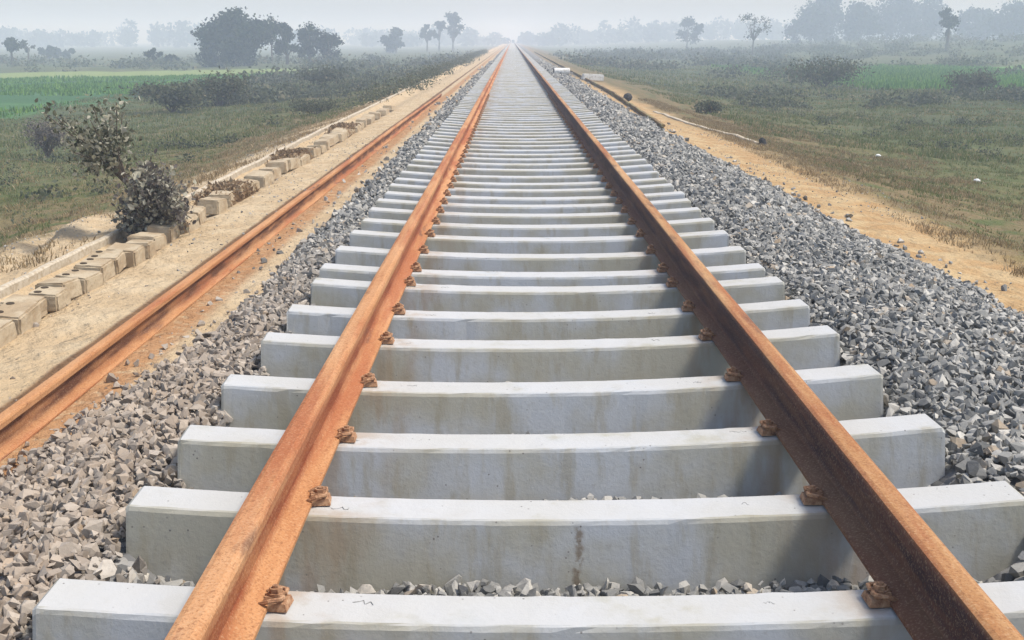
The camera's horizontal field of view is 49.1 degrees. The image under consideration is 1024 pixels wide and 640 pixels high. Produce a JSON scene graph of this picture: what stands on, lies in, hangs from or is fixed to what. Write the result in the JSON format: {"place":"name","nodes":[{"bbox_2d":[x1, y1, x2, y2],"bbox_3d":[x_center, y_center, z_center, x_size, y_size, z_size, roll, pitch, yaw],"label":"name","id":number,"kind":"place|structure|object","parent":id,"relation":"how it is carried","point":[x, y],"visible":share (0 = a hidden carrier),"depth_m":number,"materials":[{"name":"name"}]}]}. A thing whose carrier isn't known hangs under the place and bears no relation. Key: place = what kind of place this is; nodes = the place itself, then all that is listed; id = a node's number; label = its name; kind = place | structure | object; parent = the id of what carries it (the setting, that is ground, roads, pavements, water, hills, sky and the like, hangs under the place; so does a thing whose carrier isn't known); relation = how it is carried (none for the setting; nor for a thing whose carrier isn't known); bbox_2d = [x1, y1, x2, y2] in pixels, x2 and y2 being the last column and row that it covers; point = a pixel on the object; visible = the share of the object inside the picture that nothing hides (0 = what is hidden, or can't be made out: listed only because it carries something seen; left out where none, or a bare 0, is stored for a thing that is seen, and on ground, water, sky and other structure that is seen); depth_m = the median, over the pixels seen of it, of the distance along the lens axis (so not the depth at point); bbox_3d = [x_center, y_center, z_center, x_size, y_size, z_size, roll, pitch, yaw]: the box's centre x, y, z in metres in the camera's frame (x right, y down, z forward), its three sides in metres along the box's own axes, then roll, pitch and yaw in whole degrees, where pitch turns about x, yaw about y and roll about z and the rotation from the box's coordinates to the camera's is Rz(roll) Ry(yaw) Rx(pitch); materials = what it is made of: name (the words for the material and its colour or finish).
{"place":"outdoors","nodes":[
{"label":"outdoors","id":0,"kind":"place"},
{"bbox_2d":[0,40,1023,476],"bbox_3d":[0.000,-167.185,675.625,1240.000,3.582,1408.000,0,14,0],"label":"ground","id":1,"kind":"structure","parent":0,"point":[44,350],"depth_m":13.95,"materials":[{"name":"soil"}]},
{"bbox_2d":[0,319,16,347],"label":"concrete block","id":2,"kind":"object","parent":1,"relation":"on","point":[8,332],"depth_m":6.18,"materials":[{"name":"brown"}]},
{"bbox_2d":[1,37,19,63],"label":"thin tree","id":3,"kind":"object","parent":1,"relation":"on","point":[11,44],"visible":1,"depth_m":145.29,"materials":[{"name":"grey plant"}]},
{"bbox_2d":[0,300,41,334],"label":"concrete block","id":4,"kind":"object","parent":1,"relation":"on","point":[24,316],"depth_m":6.47,"materials":[{"name":"brown"}]},
{"bbox_2d":[0,294,47,317],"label":"concrete block","id":5,"kind":"object","parent":1,"relation":"on","point":[41,301],"depth_m":6.79,"materials":[{"name":"concrete"}]},
{"bbox_2d":[12,113,72,157],"bbox_3d":[-10.726,-4.255,25.751,1.360,1.150,1.329,0,14,0],"label":"shrub","id":6,"kind":"object","parent":1,"relation":"on","point":[48,134],"visible":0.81,"depth_m":25.69,"materials":[{"name":"green plant"}]},
{"bbox_2d":[28,286,70,311],"bbox_3d":[-2.906,-0.133,7.029,0.204,0.118,0.227,3,16,-1],"label":"concrete block","id":7,"kind":"object","parent":1,"relation":"on","point":[58,298],"depth_m":6.96,"materials":[{"name":"brown"}]},
{"bbox_2d":[37,45,75,57],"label":"shrub","id":8,"kind":"object","parent":1,"relation":"on","point":[51,50],"visible":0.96,"depth_m":197.86,"materials":[{"name":"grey plant"}]},
{"bbox_2d":[35,277,82,298],"bbox_3d":[-2.942,-0.197,7.265,0.213,0.127,0.253,-1,12,5],"label":"concrete block","id":9,"kind":"object","parent":1,"relation":"on","point":[73,285],"depth_m":7.24,"materials":[{"name":"concrete"}]},
{"bbox_2d":[54,268,103,293],"bbox_3d":[-2.910,-0.258,7.519,0.241,0.122,0.264,6,15,5],"label":"concrete block","id":10,"kind":"object","parent":1,"relation":"on","point":[90,280],"depth_m":7.48,"materials":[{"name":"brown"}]},
{"bbox_2d":[31,87,142,185],"bbox_3d":[-3.471,-1.374,9.518,1.028,1.182,0.730,9,17,33],"label":"leggy shrub","id":11,"kind":"object","parent":1,"relation":"on","point":[106,154],"visible":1,"depth_m":9.34,"materials":[{"name":"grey plant"}]},
{"bbox_2d":[73,258,115,281],"bbox_3d":[-2.929,-0.347,7.852,0.215,0.134,0.286,3,15,-3],"label":"concrete block","id":12,"kind":"object","parent":1,"relation":"on","point":[105,267],"depth_m":7.80,"materials":[{"name":"brown"}]},
{"bbox_2d":[87,250,126,273],"bbox_3d":[-2.965,-0.422,8.167,0.250,0.128,0.268,0,18,-6],"label":"concrete block","id":13,"kind":"object","parent":1,"relation":"on","point":[118,257],"depth_m":8.14,"materials":[{"name":"brown"}]},
{"bbox_2d":[106,242,145,267],"bbox_3d":[-2.902,-0.484,8.396,0.246,0.137,0.234,5,19,0],"label":"concrete block","id":14,"kind":"object","parent":1,"relation":"on","point":[135,254],"depth_m":8.34,"materials":[{"name":"concrete"}]},
{"bbox_2d":[126,240,156,258],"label":"concrete block","id":15,"kind":"object","parent":1,"relation":"on","point":[150,248],"depth_m":8.58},
{"bbox_2d":[127,232,166,250],"bbox_3d":[-2.934,-0.629,9.001,0.240,0.123,0.286,4,11,2],"label":"concrete block","id":16,"kind":"object","parent":1,"relation":"on","point":[159,239],"depth_m":8.94,"materials":[{"name":"concrete"}]},
{"bbox_2d":[110,148,198,240],"bbox_3d":[-3.039,-1.043,9.494,0.841,0.847,0.828,0,14,0],"label":"bushy shrub","id":17,"kind":"object","parent":1,"relation":"on","point":[154,197],"visible":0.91,"depth_m":9.32,"materials":[{"name":"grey plant"}]},
{"bbox_2d":[147,222,179,242],"bbox_3d":[-2.933,-0.741,9.414,0.216,0.141,0.305,5,17,-3],"label":"concrete block","id":18,"kind":"object","parent":1,"relation":"on","point":[169,232],"depth_m":9.29,"materials":[{"name":"concrete"}]},
{"bbox_2d":[121,75,223,111],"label":"shrub","id":19,"kind":"object","parent":1,"relation":"on","point":[177,94],"visible":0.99,"depth_m":41.76,"materials":[{"name":"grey plant"}]},
{"bbox_2d":[179,214,199,234],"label":"concrete block","id":20,"kind":"object","parent":1,"relation":"on","point":[193,227],"depth_m":9.77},
{"bbox_2d":[186,205,205,224],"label":"concrete block","id":21,"kind":"object","parent":1,"relation":"on","point":[200,212],"depth_m":10.24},
{"bbox_2d":[197,197,227,214],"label":"concrete block","id":22,"kind":"object","parent":1,"relation":"on","point":[215,205],"depth_m":10.73,"materials":[{"name":"concrete"}]},
{"bbox_2d":[0,79,427,298],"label":"concrete kerb","id":23,"kind":"structure","parent":1,"relation":"on","point":[27,279],"depth_m":9.06,"materials":[{"name":"concrete"}]},
{"bbox_2d":[0,94,441,461],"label":"railway rail","id":24,"kind":"object","parent":1,"relation":"on","point":[29,415],"visible":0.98,"depth_m":6.20,"materials":[{"name":"metal"}]},
{"bbox_2d":[208,191,234,206],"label":"concrete block","id":25,"kind":"object","parent":1,"relation":"on","point":[228,197],"depth_m":11.26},
{"bbox_2d":[179,65,264,106],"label":"shrub","id":26,"kind":"object","parent":1,"relation":"on","point":[228,85],"visible":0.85,"depth_m":46.08,"materials":[{"name":"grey plant"}]},
{"bbox_2d":[192,177,259,207],"bbox_3d":[-3.030,-1.330,11.856,0.491,0.306,1.306,0,14,0],"label":"dry brush","id":27,"kind":"object","parent":1,"relation":"on","point":[221,186],"visible":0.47,"depth_m":11.71,"materials":[{"name":"brown plant"}]},
{"bbox_2d":[190,6,283,66],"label":"broad tree","id":28,"kind":"object","parent":1,"relation":"on","point":[230,35],"visible":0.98,"depth_m":124.87,"materials":[{"name":"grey plant"}]},
{"bbox_2d":[244,170,273,187],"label":"concrete block","id":29,"kind":"object","parent":1,"relation":"on","point":[264,178],"depth_m":12.84,"materials":[{"name":"concrete"}]},
{"bbox_2d":[266,160,288,173],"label":"concrete block","id":30,"kind":"object","parent":1,"relation":"on","point":[282,165],"depth_m":14.03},
{"bbox_2d":[270,22,302,64],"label":"tree","id":31,"kind":"object","parent":1,"relation":"on","point":[287,37],"visible":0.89,"depth_m":133.34,"materials":[{"name":"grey plant"}]},
{"bbox_2d":[264,147,315,170],"bbox_3d":[-3.018,-2.214,15.354,0.490,0.294,1.645,0,14,0],"label":"dry brush","id":32,"kind":"object","parent":1,"relation":"on","point":[287,153],"visible":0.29,"depth_m":15.15,"materials":[{"name":"brown plant"}]},
{"bbox_2d":[294,21,325,63],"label":"tree","id":33,"kind":"object","parent":1,"relation":"on","point":[309,39],"visible":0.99,"depth_m":135.33,"materials":[{"name":"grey plant"}]},
{"bbox_2d":[283,94,341,114],"bbox_3d":[-5.985,-6.472,33.863,1.498,0.722,1.680,2,14,9],"label":"shrub","id":34,"kind":"object","parent":1,"relation":"on","point":[310,106],"visible":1,"depth_m":33.76,"materials":[{"name":"green plant"}]},
{"bbox_2d":[292,62,354,86],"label":"shrub","id":35,"kind":"object","parent":1,"relation":"on","point":[320,75],"visible":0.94,"depth_m":61.76,"materials":[{"name":"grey plant"}]},
{"bbox_2d":[318,30,344,61],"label":"tree","id":36,"kind":"object","parent":1,"relation":"on","point":[332,41],"visible":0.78,"depth_m":137.73,"materials":[{"name":"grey plant"}]},
{"bbox_2d":[324,122,361,137],"bbox_3d":[-3.017,-3.390,20.063,0.484,0.303,1.888,0,14,0],"label":"dry brush","id":37,"kind":"object","parent":1,"relation":"on","point":[348,125],"visible":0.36,"depth_m":19.85,"materials":[{"name":"brown plant"}]},
{"bbox_2d":[377,27,404,52],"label":"round tree","id":38,"kind":"object","parent":1,"relation":"on","point":[393,42],"visible":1,"depth_m":241.40,"materials":[{"name":"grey plant"}]},
{"bbox_2d":[418,24,434,51],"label":"tall tree","id":39,"kind":"object","parent":1,"relation":"on","point":[428,35],"visible":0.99,"depth_m":265.90,"materials":[{"name":"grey plant"}]},
{"bbox_2d":[444,11,465,50],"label":"tall tree","id":40,"kind":"object","parent":1,"relation":"on","point":[453,19],"visible":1,"depth_m":268.55,"materials":[{"name":"grey plant"}]},
{"bbox_2d":[0,124,1011,435],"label":"pebbles","id":41,"kind":"object","parent":1,"relation":"on","point":[36,324],"visible":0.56,"depth_m":11.26,"materials":[{"name":"stone"}]},
{"bbox_2d":[0,16,1019,47],"bbox_3d":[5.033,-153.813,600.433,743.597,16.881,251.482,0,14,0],"label":"distant wood","id":42,"kind":"object","parent":1,"relation":"on","point":[179,35],"visible":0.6,"depth_m":514.12,"materials":[{"name":"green plant"}]},
{"bbox_2d":[0,43,1023,639],"bbox_3d":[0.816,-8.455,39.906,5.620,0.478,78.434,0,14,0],"label":"ballast","id":43,"kind":"structure","parent":1,"relation":"on","point":[878,297],"depth_m":4.84,"materials":[{"name":"gravel"}]},
{"bbox_2d":[505,43,521,48],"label":"distant sleepers","id":44,"kind":"object","parent":43,"relation":"on","point":[512,46],"visible":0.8,"depth_m":227.76,"materials":[{"name":"concrete"}]},
{"bbox_2d":[165,44,509,639],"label":"railway rail","id":45,"kind":"object","parent":44,"relation":"on","point":[243,572],"visible":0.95,"depth_m":3.26,"materials":[{"name":"metal"}]},
{"bbox_2d":[514,43,1023,639],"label":"railway rail","id":46,"kind":"object","parent":44,"relation":"on","point":[906,555],"visible":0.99,"depth_m":3.26,"materials":[{"name":"metal"}]},
{"bbox_2d":[459,101,580,105],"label":"railway sleeper","id":47,"kind":"object","parent":43,"relation":"on","point":[552,104],"visible":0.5,"depth_m":23.45,"materials":[{"name":"concrete"}]},
{"bbox_2d":[455,106,586,110],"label":"railway sleeper","id":48,"kind":"object","parent":43,"relation":"on","point":[556,107],"visible":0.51,"depth_m":21.85,"materials":[{"name":"concrete"}]},
{"bbox_2d":[454,108,587,112],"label":"railway sleeper","id":49,"kind":"object","parent":43,"relation":"on","point":[557,109],"visible":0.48,"depth_m":21.31,"materials":[{"name":"concrete"}]},
{"bbox_2d":[452,109,590,114],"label":"railway sleeper","id":50,"kind":"object","parent":43,"relation":"on","point":[558,111],"visible":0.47,"depth_m":20.78,"materials":[{"name":"concrete"}]},
{"bbox_2d":[452,111,592,116],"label":"railway sleeper","id":51,"kind":"object","parent":43,"relation":"on","point":[499,115],"visible":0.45,"depth_m":20.24,"materials":[{"name":"concrete"}]},
{"bbox_2d":[441,122,604,128],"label":"railway sleeper","id":52,"kind":"object","parent":43,"relation":"on","point":[525,127],"visible":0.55,"depth_m":17.57,"materials":[{"name":"concrete"}]},
{"bbox_2d":[446,117,599,123],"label":"railway sleeper","id":53,"kind":"object","parent":43,"relation":"on","point":[521,122],"visible":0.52,"depth_m":18.64,"materials":[{"name":"concrete"}]},
{"bbox_2d":[444,120,601,125],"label":"railway sleeper","id":54,"kind":"object","parent":43,"relation":"on","point":[546,124],"visible":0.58,"depth_m":18.10,"materials":[{"name":"concrete"}]},
{"bbox_2d":[448,115,597,120],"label":"railway sleeper","id":55,"kind":"object","parent":43,"relation":"on","point":[543,119],"visible":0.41,"depth_m":19.17,"materials":[{"name":"concrete"}]},
{"bbox_2d":[450,113,595,118],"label":"railway sleeper","id":56,"kind":"object","parent":43,"relation":"on","point":[561,114],"visible":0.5,"depth_m":19.71,"materials":[{"name":"concrete"}]},
{"bbox_2d":[434,130,613,137],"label":"railway sleeper","id":57,"kind":"object","parent":43,"relation":"on","point":[522,136],"visible":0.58,"depth_m":15.96,"materials":[{"name":"concrete"}]},
{"bbox_2d":[440,124,608,131],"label":"railway sleeper","id":58,"kind":"object","parent":43,"relation":"on","point":[525,130],"visible":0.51,"depth_m":17.03,"materials":[{"name":"concrete"}]},
{"bbox_2d":[432,133,617,140],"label":"railway sleeper","id":59,"kind":"object","parent":43,"relation":"on","point":[526,139],"visible":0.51,"depth_m":15.43,"materials":[{"name":"concrete"}]},
{"bbox_2d":[438,127,611,134],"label":"railway sleeper","id":60,"kind":"object","parent":43,"relation":"on","point":[521,133],"visible":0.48,"depth_m":16.50,"materials":[{"name":"concrete"}]},
{"bbox_2d":[429,136,621,144],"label":"railway sleeper","id":61,"kind":"object","parent":43,"relation":"on","point":[604,140],"visible":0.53,"depth_m":14.89,"materials":[{"name":"concrete"}]},
{"bbox_2d":[419,148,634,157],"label":"railway sleeper","id":62,"kind":"object","parent":43,"relation":"on","point":[556,155],"visible":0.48,"depth_m":13.28,"materials":[{"name":"concrete"}]},
{"bbox_2d":[423,144,630,153],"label":"railway sleeper","id":63,"kind":"object","parent":43,"relation":"on","point":[535,151],"visible":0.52,"depth_m":13.82,"materials":[{"name":"concrete"}]},
{"bbox_2d":[427,140,626,149],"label":"railway sleeper","id":64,"kind":"object","parent":43,"relation":"on","point":[528,147],"visible":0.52,"depth_m":14.35,"materials":[{"name":"concrete"}]},
{"bbox_2d":[32,578,1023,639],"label":"railway sleeper","id":65,"kind":"object","parent":43,"relation":"on","point":[69,609],"visible":0.69,"depth_m":2.63,"materials":[{"name":"concrete"}]},
{"bbox_2d":[416,153,640,162],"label":"railway sleeper","id":66,"kind":"object","parent":43,"relation":"on","point":[528,160],"visible":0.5,"depth_m":12.74,"materials":[{"name":"concrete"}]},
{"bbox_2d":[411,157,646,168],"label":"railway sleeper","id":67,"kind":"object","parent":43,"relation":"on","point":[590,163],"visible":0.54,"depth_m":12.21,"materials":[{"name":"concrete"}]},
{"bbox_2d":[400,169,658,182],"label":"railway sleeper","id":68,"kind":"object","parent":43,"relation":"on","point":[598,176],"visible":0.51,"depth_m":11.08,"materials":[{"name":"concrete"}]},
{"bbox_2d":[407,163,652,175],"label":"railway sleeper","id":69,"kind":"object","parent":43,"relation":"on","point":[594,169],"visible":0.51,"depth_m":11.67,"materials":[{"name":"concrete"}]},
{"bbox_2d":[395,176,666,188],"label":"railway sleeper","id":70,"kind":"object","parent":43,"relation":"on","point":[602,183],"visible":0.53,"depth_m":10.56,"materials":[{"name":"concrete"}]},
{"bbox_2d":[389,182,673,196],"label":"railway sleeper","id":71,"kind":"object","parent":43,"relation":"on","point":[644,189],"visible":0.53,"depth_m":10.07,"materials":[{"name":"concrete"}]},
{"bbox_2d":[376,197,690,213],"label":"railway sleeper","id":72,"kind":"object","parent":43,"relation":"on","point":[616,206],"visible":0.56,"depth_m":9.11,"materials":[{"name":"concrete"}]},
{"bbox_2d":[384,189,684,204],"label":"railway sleeper","id":73,"kind":"object","parent":43,"relation":"on","point":[610,198],"visible":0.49,"depth_m":9.55,"materials":[{"name":"concrete"}]},
{"bbox_2d":[369,206,700,224],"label":"railway sleeper","id":74,"kind":"object","parent":43,"relation":"on","point":[621,216],"visible":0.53,"depth_m":8.63,"materials":[{"name":"concrete"}]},
{"bbox_2d":[361,217,714,236],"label":"railway sleeper","id":75,"kind":"object","parent":43,"relation":"on","point":[629,227],"visible":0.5,"depth_m":8.13,"materials":[{"name":"concrete"}]},
{"bbox_2d":[349,229,728,253],"bbox_3d":[0.182,-0.465,7.669,2.576,0.330,0.254,0,14,0],"label":"railway sleeper","id":76,"kind":"object","parent":43,"relation":"on","point":[637,242],"visible":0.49,"depth_m":7.57,"materials":[{"name":"concrete"}]},
{"bbox_2d":[335,244,745,271],"bbox_3d":[0.178,-0.316,7.093,2.577,0.329,0.254,0,14,0],"label":"railway sleeper","id":77,"kind":"object","parent":43,"relation":"on","point":[496,262],"visible":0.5,"depth_m":7.00,"materials":[{"name":"concrete"}]},
{"bbox_2d":[319,262,764,286],"bbox_3d":[0.175,-0.177,6.537,2.576,0.329,0.254,0,14,0],"label":"railway sleeper","id":78,"kind":"object","parent":43,"relation":"on","point":[658,275],"visible":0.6,"depth_m":6.44,"materials":[{"name":"concrete"}]},
{"bbox_2d":[311,276,784,311],"bbox_3d":[0.195,-0.080,6.151,2.577,0.329,0.254,0,14,-1],"label":"railway sleeper","id":79,"kind":"object","parent":43,"relation":"on","point":[351,293],"visible":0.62,"depth_m":6.06,"materials":[{"name":"concrete"}]},
{"bbox_2d":[287,299,809,339],"bbox_3d":[0.186,0.064,5.571,2.576,0.330,0.254,-1,14,-3],"label":"railway sleeper","id":80,"kind":"object","parent":43,"relation":"on","point":[683,320],"visible":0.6,"depth_m":5.49,"materials":[{"name":"concrete"}]},
{"bbox_2d":[261,325,839,382],"bbox_3d":[0.181,0.197,5.045,2.576,0.328,0.254,-1,14,-3],"label":"railway sleeper","id":81,"kind":"object","parent":43,"relation":"on","point":[405,360],"visible":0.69,"depth_m":4.96,"materials":[{"name":"concrete"}]},
{"bbox_2d":[221,364,882,433],"bbox_3d":[0.172,0.352,4.423,2.576,0.327,0.254,-1,14,-3],"label":"railway sleeper","id":82,"kind":"object","parent":43,"relation":"on","point":[848,392],"visible":0.54,"depth_m":4.34,"materials":[{"name":"concrete"}]},
{"bbox_2d":[177,414,944,499],"bbox_3d":[0.180,0.499,3.834,2.577,0.328,0.254,-1,14,-3],"label":"railway sleeper","id":83,"kind":"object","parent":43,"relation":"on","point":[906,451],"visible":0.61,"depth_m":3.75,"materials":[{"name":"concrete"}]},
{"bbox_2d":[126,481,1023,593],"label":"railway sleeper","id":84,"kind":"object","parent":43,"relation":"on","point":[344,544],"visible":0.66,"depth_m":3.19,"materials":[{"name":"concrete"}]},
{"bbox_2d":[534,51,664,127],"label":"railway rail","id":85,"kind":"object","parent":43,"relation":"on","point":[637,109],"visible":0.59,"depth_m":31.85,"materials":[{"name":"metal"}]},
{"bbox_2d":[0,27,1023,225],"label":"scrub","id":86,"kind":"object","parent":1,"relation":"on","point":[447,63],"visible":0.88,"depth_m":81.98,"materials":[{"name":"green plant"}]},
{"bbox_2d":[0,59,1023,250],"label":"grass","id":87,"kind":"structure","parent":1,"relation":"on","point":[764,123],"depth_m":32.77,"materials":[{"name":"plant"}]},
{"bbox_2d":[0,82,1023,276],"bbox_3d":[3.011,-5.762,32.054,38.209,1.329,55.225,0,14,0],"label":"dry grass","id":88,"kind":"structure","parent":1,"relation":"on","point":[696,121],"depth_m":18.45,"materials":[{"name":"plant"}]},
{"bbox_2d":[0,63,1023,116],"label":"young crop","id":89,"kind":"object","parent":1,"relation":"on","point":[901,76],"visible":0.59,"depth_m":75.16,"materials":[{"name":"green plant"}]},
{"bbox_2d":[676,16,703,48],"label":"round tree","id":90,"kind":"object","parent":1,"relation":"on","point":[687,23],"visible":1,"depth_m":279.66,"materials":[{"name":"grey plant"}]},
{"bbox_2d":[653,111,758,142],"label":"concrete kerb","id":91,"kind":"structure","parent":1,"relation":"on","point":[677,119],"depth_m":23.16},
{"bbox_2d":[692,99,730,113],"bbox_3d":[5.861,-6.261,33.055,1.138,0.548,0.990,0,14,0],"label":"shrub","id":92,"kind":"object","parent":1,"relation":"on","point":[712,106],"visible":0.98,"depth_m":32.93,"materials":[{"name":"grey plant"}]},
{"bbox_2d":[734,12,771,54],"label":"sparse tree","id":93,"kind":"object","parent":1,"relation":"on","point":[758,31],"visible":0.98,"depth_m":178.95,"materials":[{"name":"grey plant"}]},
{"bbox_2d":[782,0,835,42],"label":"hazy tree","id":94,"kind":"object","parent":1,"relation":"on","point":[812,21],"visible":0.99,"depth_m":277.72,"materials":[{"name":"grey plant"}]},
{"bbox_2d":[804,0,845,41],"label":"hazy tree","id":95,"kind":"object","parent":1,"relation":"on","point":[838,14],"visible":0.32,"depth_m":287.66,"materials":[{"name":"grey plant"}]},
{"bbox_2d":[776,51,874,87],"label":"shrub","id":96,"kind":"object","parent":1,"relation":"on","point":[832,68],"visible":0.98,"depth_m":63.05,"materials":[{"name":"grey plant"}]},
{"bbox_2d":[833,0,888,40],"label":"hazy tree","id":97,"kind":"object","parent":1,"relation":"on","point":[858,22],"visible":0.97,"depth_m":273.53,"materials":[{"name":"grey plant"}]},
{"bbox_2d":[866,0,930,38],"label":"hazy tree","id":98,"kind":"object","parent":1,"relation":"on","point":[893,11],"visible":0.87,"depth_m":292.94,"materials":[{"name":"grey plant"}]},
{"bbox_2d":[899,0,953,39],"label":"hazy tree","id":99,"kind":"object","parent":1,"relation":"on","point":[928,13],"visible":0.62,"depth_m":296.48,"materials":[{"name":"grey plant"}]},
{"bbox_2d":[936,7,960,49],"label":"dark tree","id":100,"kind":"object","parent":1,"relation":"on","point":[948,21],"visible":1,"depth_m":159.32,"materials":[{"name":"grey plant"}]},
{"bbox_2d":[935,68,1000,92],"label":"shrub","id":101,"kind":"object","parent":1,"relation":"on","point":[982,81],"visible":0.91,"depth_m":57.49,"materials":[{"name":"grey plant"}]},
{"bbox_2d":[951,4,998,39],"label":"hazy tree","id":102,"kind":"object","parent":1,"relation":"on","point":[974,15],"visible":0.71,"depth_m":287.70,"materials":[{"name":"grey plant"}]},
{"bbox_2d":[977,0,1023,38],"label":"hazy tree","id":103,"kind":"object","parent":1,"relation":"on","point":[1010,21],"visible":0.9,"depth_m":269.06,"materials":[{"name":"grey plant"}]},
{"bbox_2d":[0,0,1023,42],"label":"sky","id":104,"kind":"structure","parent":0,"point":[509,18],"materials":[{"name":"white"}]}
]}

